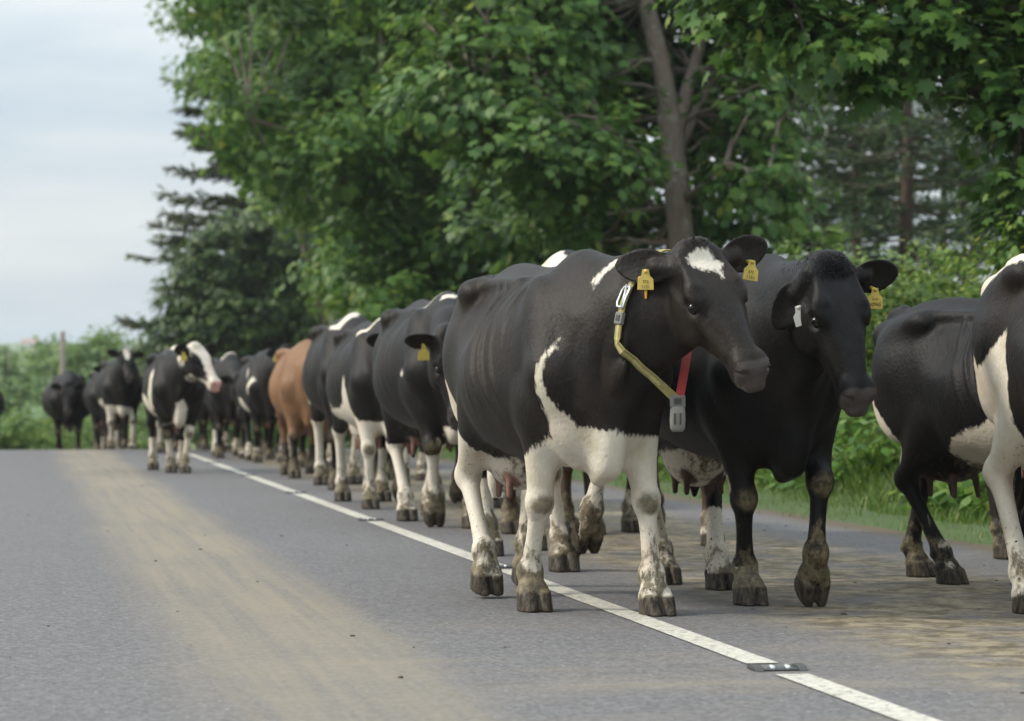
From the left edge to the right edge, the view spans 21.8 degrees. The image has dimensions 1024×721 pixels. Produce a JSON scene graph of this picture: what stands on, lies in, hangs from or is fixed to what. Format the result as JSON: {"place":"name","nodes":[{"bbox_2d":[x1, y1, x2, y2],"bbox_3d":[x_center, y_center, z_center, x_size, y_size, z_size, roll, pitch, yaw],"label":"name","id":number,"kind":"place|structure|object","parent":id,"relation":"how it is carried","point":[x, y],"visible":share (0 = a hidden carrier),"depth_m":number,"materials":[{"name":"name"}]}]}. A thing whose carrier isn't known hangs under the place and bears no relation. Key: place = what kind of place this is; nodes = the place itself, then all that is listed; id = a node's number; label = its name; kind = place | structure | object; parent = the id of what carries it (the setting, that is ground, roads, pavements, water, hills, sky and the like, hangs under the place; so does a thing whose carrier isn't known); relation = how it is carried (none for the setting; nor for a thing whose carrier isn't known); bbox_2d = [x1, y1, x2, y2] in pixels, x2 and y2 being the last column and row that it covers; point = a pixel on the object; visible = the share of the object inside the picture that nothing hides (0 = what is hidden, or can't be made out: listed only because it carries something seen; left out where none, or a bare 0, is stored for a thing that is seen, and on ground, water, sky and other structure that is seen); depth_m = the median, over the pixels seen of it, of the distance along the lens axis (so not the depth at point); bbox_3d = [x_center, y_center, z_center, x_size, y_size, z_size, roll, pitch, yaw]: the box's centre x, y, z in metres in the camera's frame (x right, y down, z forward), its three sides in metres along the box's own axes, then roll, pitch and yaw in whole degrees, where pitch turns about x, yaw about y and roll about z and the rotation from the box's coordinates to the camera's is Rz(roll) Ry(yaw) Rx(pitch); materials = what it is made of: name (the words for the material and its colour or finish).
{"place":"outdoors","nodes":[
{"label":"outdoors","id":0,"kind":"place"},
{"bbox_2d":[0,341,992,544],"bbox_3d":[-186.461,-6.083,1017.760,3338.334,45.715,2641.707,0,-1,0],"label":"ground","id":1,"kind":"structure","parent":0,"point":[798,508],"depth_m":19.73,"materials":[{"name":"green plant"}]},
{"bbox_2d":[0,346,50,416],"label":"tree","id":2,"kind":"object","parent":1,"relation":"on","point":[12,396],"visible":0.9,"depth_m":149.87,"materials":[{"name":"green plant"}]},
{"bbox_2d":[21,339,37,350],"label":"farmhouse","id":3,"kind":"object","parent":1,"relation":"on","point":[28,342],"visible":0.42,"depth_m":1497.59,"materials":[{"name":"tile"}]},
{"bbox_2d":[0,406,93,449],"bbox_3d":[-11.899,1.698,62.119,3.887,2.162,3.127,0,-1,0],"label":"roadside bush","id":4,"kind":"object","parent":1,"relation":"on","point":[18,424],"visible":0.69,"depth_m":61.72,"materials":[{"name":"green plant"}]},
{"bbox_2d":[22,333,95,418],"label":"tree","id":5,"kind":"object","parent":1,"relation":"on","point":[41,354],"visible":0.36,"depth_m":170.15,"materials":[{"name":"green plant"}]},
{"bbox_2d":[60,331,64,374],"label":"telegraph pole","id":6,"kind":"object","parent":1,"relation":"on","point":[62,351],"visible":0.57,"depth_m":107.92,"materials":[{"name":"wood"}]},
{"bbox_2d":[0,342,138,361],"bbox_3d":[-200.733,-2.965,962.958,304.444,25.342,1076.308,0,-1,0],"label":"hedgerows","id":7,"kind":"object","parent":1,"relation":"on","point":[18,351],"visible":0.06,"depth_m":619.24,"materials":[{"name":"green plant"}]},
{"bbox_2d":[25,402,145,449],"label":"roadside bush","id":8,"kind":"object","parent":1,"relation":"on","point":[90,445],"visible":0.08,"depth_m":70.09,"materials":[{"name":"green plant"}]},
{"bbox_2d":[41,324,140,414],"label":"tree","id":9,"kind":"object","parent":1,"relation":"on","point":[75,359],"visible":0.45,"depth_m":149.73,"materials":[{"name":"green plant"}]},
{"bbox_2d":[85,323,163,375],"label":"tree","id":10,"kind":"object","parent":1,"relation":"on","point":[133,348],"visible":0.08,"depth_m":164.48,"materials":[{"name":"green plant"}]},
{"bbox_2d":[83,416,191,448],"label":"roadside bush","id":11,"kind":"object","parent":1,"relation":"on","point":[146,437],"visible":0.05,"depth_m":73.88,"materials":[{"name":"green plant"}]},
{"bbox_2d":[128,400,212,448],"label":"roadside bush","id":12,"kind":"object","parent":1,"relation":"on","point":[196,429],"visible":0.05,"depth_m":77.81,"materials":[{"name":"green plant"}]},
{"bbox_2d":[111,46,323,431],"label":"spruce tree","id":13,"kind":"object","parent":1,"relation":"on","point":[186,222],"visible":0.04,"depth_m":90.94,"materials":[{"name":"green plant"}]},
{"bbox_2d":[135,207,326,448],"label":"evergreen tree","id":14,"kind":"object","parent":1,"relation":"on","point":[211,305],"visible":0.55,"depth_m":84.08,"materials":[{"name":"green plant"}]},
{"bbox_2d":[144,0,401,439],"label":"sycamore tree","id":15,"kind":"object","parent":1,"relation":"on","point":[190,90],"visible":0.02,"depth_m":76.22,"materials":[{"name":"green plant"}]},
{"bbox_2d":[197,419,349,448],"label":"hedge bush","id":16,"kind":"object","parent":1,"relation":"on","point":[210,431],"visible":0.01,"depth_m":75.41,"materials":[{"name":"green plant"}]},
{"bbox_2d":[251,420,349,448],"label":"hedge bush","id":17,"kind":"object","parent":1,"relation":"on","point":[276,434],"visible":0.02,"depth_m":66.47,"materials":[{"name":"green plant"}]},
{"bbox_2d":[277,425,351,447],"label":"hedge bush","id":18,"kind":"object","parent":1,"relation":"on","point":[307,444],"visible":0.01,"depth_m":58.79,"materials":[{"name":"green plant"}]},
{"bbox_2d":[166,0,503,444],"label":"sycamore tree","id":19,"kind":"object","parent":1,"relation":"on","point":[313,282],"visible":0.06,"depth_m":55.91,"materials":[{"name":"green plant"}]},
{"bbox_2d":[158,0,538,330],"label":"sycamore tree","id":20,"kind":"object","parent":1,"relation":"on","point":[373,289],"visible":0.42,"depth_m":45.58,"materials":[{"name":"green plant"}]},
{"bbox_2d":[359,0,843,274],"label":"sycamore tree","id":21,"kind":"object","parent":1,"relation":"on","point":[579,104],"visible":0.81,"depth_m":34.07,"materials":[{"name":"green plant"}]},
{"bbox_2d":[443,367,989,514],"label":"bank weeds","id":22,"kind":"object","parent":1,"relation":"on","point":[965,493],"visible":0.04,"depth_m":20.57,"materials":[{"name":"green plant"}]},
{"bbox_2d":[710,83,876,260],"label":"pine tree","id":23,"kind":"object","parent":1,"relation":"on","point":[818,218],"visible":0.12,"depth_m":59.77,"materials":[{"name":"green plant"}]},
{"bbox_2d":[762,210,855,260],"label":"bush","id":24,"kind":"object","parent":1,"relation":"on","point":[835,236],"visible":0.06,"depth_m":43.86,"materials":[{"name":"green plant"}]},
{"bbox_2d":[741,81,899,261],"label":"pine tree","id":25,"kind":"object","parent":1,"relation":"on","point":[845,210],"visible":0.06,"depth_m":65.74,"materials":[{"name":"green plant"}]},
{"bbox_2d":[651,0,1023,297],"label":"sycamore tree","id":26,"kind":"object","parent":1,"relation":"on","point":[913,50],"visible":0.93,"depth_m":21.10,"materials":[{"name":"green plant"}]},
{"bbox_2d":[762,0,962,264],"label":"pine tree","id":27,"kind":"object","parent":1,"relation":"on","point":[879,169],"visible":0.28,"depth_m":57.62,"materials":[{"name":"green plant"}]},
{"bbox_2d":[806,107,936,289],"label":"pine tree","id":28,"kind":"object","parent":1,"relation":"on","point":[878,247],"visible":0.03,"depth_m":79.59,"materials":[{"name":"green plant"}]},
{"bbox_2d":[772,237,986,374],"bbox_3d":[3.608,-0.203,25.938,3.278,1.992,1.918,0,-1,0],"label":"hedge bush","id":29,"kind":"object","parent":1,"relation":"on","point":[916,243],"visible":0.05,"depth_m":25.72,"materials":[{"name":"green plant"}]},
{"bbox_2d":[790,6,1012,279],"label":"pine tree","id":30,"kind":"object","parent":1,"relation":"on","point":[905,136],"visible":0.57,"depth_m":51.88,"materials":[{"name":"green plant"}]},
{"bbox_2d":[884,256,954,298],"bbox_3d":[5.958,-0.163,39.953,2.675,2.812,3.217,0,-1,0],"label":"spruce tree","id":31,"kind":"object","parent":1,"relation":"on","point":[918,259],"visible":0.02,"depth_m":39.75,"materials":[{"name":"green plant"}]},
{"bbox_2d":[847,246,992,407],"bbox_3d":[4.249,-0.277,23.619,3.652,2.122,2.296,0,-1,0],"label":"hedge bush","id":32,"kind":"object","parent":1,"relation":"on","point":[895,294],"visible":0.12,"depth_m":23.69,"materials":[{"name":"green plant"}]},
{"bbox_2d":[853,18,1023,281],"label":"pine tree","id":33,"kind":"object","parent":1,"relation":"on","point":[927,198],"visible":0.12,"depth_m":55.03,"materials":[{"name":"green plant"}]},
{"bbox_2d":[859,77,1023,274],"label":"pine tree","id":34,"kind":"object","parent":1,"relation":"on","point":[936,223],"visible":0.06,"depth_m":61.79,"materials":[{"name":"green plant"}]},
{"bbox_2d":[898,109,1020,290],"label":"pine tree","id":35,"kind":"object","parent":1,"relation":"on","point":[967,241],"visible":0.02,"depth_m":84.86,"materials":[{"name":"green plant"}]},
{"bbox_2d":[942,211,1023,298],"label":"hedge bush","id":36,"kind":"object","parent":1,"relation":"on","point":[999,245],"visible":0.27,"depth_m":20.55,"materials":[{"name":"green plant"}]},
{"bbox_2d":[0,449,1023,720],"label":"road","id":37,"kind":"structure","parent":0,"point":[102,577],"depth_m":10.32,"materials":[{"name":"grey asphalt"}]},
{"bbox_2d":[0,391,4,416],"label":"cow","id":38,"kind":"object","parent":37,"relation":"on","point":[2,404],"visible":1,"depth_m":46.32},
{"bbox_2d":[41,370,89,449],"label":"cow","id":39,"kind":"object","parent":37,"relation":"on","point":[62,403],"visible":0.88,"depth_m":46.44},
{"bbox_2d":[83,365,120,449],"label":"cow","id":40,"kind":"object","parent":37,"relation":"on","point":[92,405],"visible":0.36,"depth_m":43.73},
{"bbox_2d":[99,421,123,448],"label":"cow","id":41,"kind":"object","parent":37,"relation":"on","point":[101,433],"visible":0.04,"depth_m":45.92},
{"bbox_2d":[95,348,143,448],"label":"cow","id":42,"kind":"object","parent":37,"relation":"on","point":[118,387],"visible":0.96,"depth_m":41.49},
{"bbox_2d":[155,352,178,452],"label":"cow","id":43,"kind":"object","parent":37,"relation":"on","point":[159,444],"visible":0.06,"depth_m":38.03},
{"bbox_2d":[142,342,221,472],"bbox_3d":[-3.679,0.517,29.245,0.727,1.416,2.323,0,-1,-13],"label":"cow","id":44,"kind":"object","parent":37,"relation":"on","point":[176,378],"visible":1,"depth_m":28.71},
{"bbox_2d":[197,357,230,449],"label":"cow","id":45,"kind":"object","parent":37,"relation":"on","point":[203,423],"visible":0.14,"depth_m":40.09},
{"bbox_2d":[204,352,245,458],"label":"cow","id":46,"kind":"object","parent":37,"relation":"on","point":[223,405],"visible":0.59,"depth_m":34.96},
{"bbox_2d":[222,423,240,451],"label":"cow","id":47,"kind":"object","parent":37,"relation":"on","point":[223,443],"visible":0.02,"depth_m":39.14},
{"bbox_2d":[235,344,292,462],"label":"cow","id":48,"kind":"object","parent":37,"relation":"on","point":[252,391],"visible":0.59,"depth_m":32.91},
{"bbox_2d":[260,419,290,454],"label":"cow","id":49,"kind":"object","parent":37,"relation":"on","point":[263,443],"visible":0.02,"depth_m":37.12},
{"bbox_2d":[286,491,306,492],"bbox_3d":[-1.873,1.142,23.094,0.172,0.018,0.117,0,-1,-11],"label":"road stud","id":50,"kind":"object","parent":37,"relation":"on","point":[296,492],"visible":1,"depth_m":23.06,"materials":[{"name":"metal"}]},
{"bbox_2d":[269,340,328,478],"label":"cow","id":51,"kind":"object","parent":37,"relation":"on","point":[289,398],"visible":0.58,"depth_m":27.06},
{"bbox_2d":[290,431,330,467],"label":"cow","id":52,"kind":"object","parent":37,"relation":"on","point":[301,454],"visible":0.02,"depth_m":30.78},
{"bbox_2d":[302,313,377,489],"bbox_3d":[-1.454,0.369,24.152,0.842,1.592,2.626,0,-1,-10],"label":"cow","id":53,"kind":"object","parent":37,"relation":"on","point":[319,351],"visible":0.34,"depth_m":24.07},
{"bbox_2d":[326,318,410,509],"bbox_3d":[-1.010,0.393,20.508,0.780,1.462,2.350,0,-1,-12],"label":"cow","id":54,"kind":"object","parent":37,"relation":"on","point":[354,404],"visible":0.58,"depth_m":20.18},
{"bbox_2d":[357,518,383,520],"bbox_3d":[-0.967,1.085,18.217,0.172,0.018,0.117,0,-1,-11],"label":"road stud","id":55,"kind":"object","parent":37,"relation":"on","point":[370,519],"visible":1,"depth_m":18.18,"materials":[{"name":"metal"}]},
{"bbox_2d":[387,447,426,480],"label":"cow","id":56,"kind":"object","parent":37,"relation":"on","point":[421,470],"visible":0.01,"depth_m":26.39},
{"bbox_2d":[372,291,470,528],"bbox_3d":[-0.495,0.322,17.832,0.829,1.542,2.461,0,-1,-12],"label":"cow","id":57,"kind":"object","parent":37,"relation":"on","point":[410,388],"visible":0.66,"depth_m":17.30},
{"bbox_2d":[439,441,504,507],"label":"cow","id":58,"kind":"object","parent":37,"relation":"on","point":[455,494],"visible":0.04,"depth_m":20.35},
{"bbox_2d":[500,564,511,567],"bbox_3d":[-0.062,1.029,13.341,0.172,0.018,0.117,0,-1,-11],"label":"road stud","id":59,"kind":"object","parent":37,"relation":"on","point":[505,566],"visible":0.36,"depth_m":13.31,"materials":[{"name":"metal"}]},
{"bbox_2d":[28,473,1023,693],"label":"road grit","id":60,"kind":"object","parent":37,"relation":"on","point":[622,537],"visible":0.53,"depth_m":13.51,"materials":[{"name":"gravel"}]},
{"bbox_2d":[501,466,576,533],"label":"cow","id":61,"kind":"object","parent":37,"relation":"on","point":[510,508],"visible":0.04,"depth_m":16.46},
{"bbox_2d":[480,250,604,571],"bbox_3d":[0.202,0.248,13.649,0.838,1.593,2.605,0,-1,-12],"label":"cow","id":62,"kind":"object","parent":37,"relation":"on","point":[569,545],"visible":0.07,"depth_m":13.09},
{"bbox_2d":[189,452,940,720],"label":"line","id":63,"kind":"object","parent":37,"relation":"on","point":[886,708],"visible":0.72,"depth_m":9.68,"materials":[{"name":"paint"}]},
{"bbox_2d":[442,234,769,616],"bbox_3d":[0.265,0.265,10.986,0.814,1.505,2.403,0,-1,-26],"label":"cow","id":64,"kind":"object","parent":37,"relation":"on","point":[570,360],"visible":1,"depth_m":10.50},
{"bbox_2d":[582,454,724,545],"bbox_3d":[0.831,0.351,15.656,0.749,1.432,2.407,0,-1,-12],"label":"cow","id":65,"kind":"object","parent":37,"relation":"on","point":[629,522],"visible":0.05,"depth_m":16.54},
{"bbox_2d":[657,248,897,606],"bbox_3d":[0.995,0.287,11.428,0.776,1.466,2.308,0,-1,-15],"label":"cow","id":66,"kind":"object","parent":37,"relation":"on","point":[809,317],"visible":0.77,"depth_m":10.86},
{"bbox_2d":[747,663,807,671],"bbox_3d":[0.843,0.973,8.465,0.172,0.018,0.117,0,-1,-11],"label":"road stud","id":67,"kind":"object","parent":37,"relation":"on","point":[781,667],"visible":1,"depth_m":8.43,"materials":[{"name":"metal"}]},
{"bbox_2d":[871,297,1023,584],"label":"cow","id":68,"kind":"object","parent":37,"relation":"on","point":[934,420],"visible":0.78,"depth_m":12.19},
{"bbox_2d":[971,254,1023,613],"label":"cow","id":69,"kind":"object","parent":37,"relation":"on","point":[997,343],"visible":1,"depth_m":10.66},
{"bbox_2d":[982,470,1023,559],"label":"cow","id":70,"kind":"object","parent":37,"relation":"on","point":[999,545],"visible":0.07,"depth_m":14.09},
{"bbox_2d":[0,0,1023,342],"label":"sky","id":71,"kind":"structure","parent":0,"point":[86,126],"materials":[{"name":"white"}]}
]}

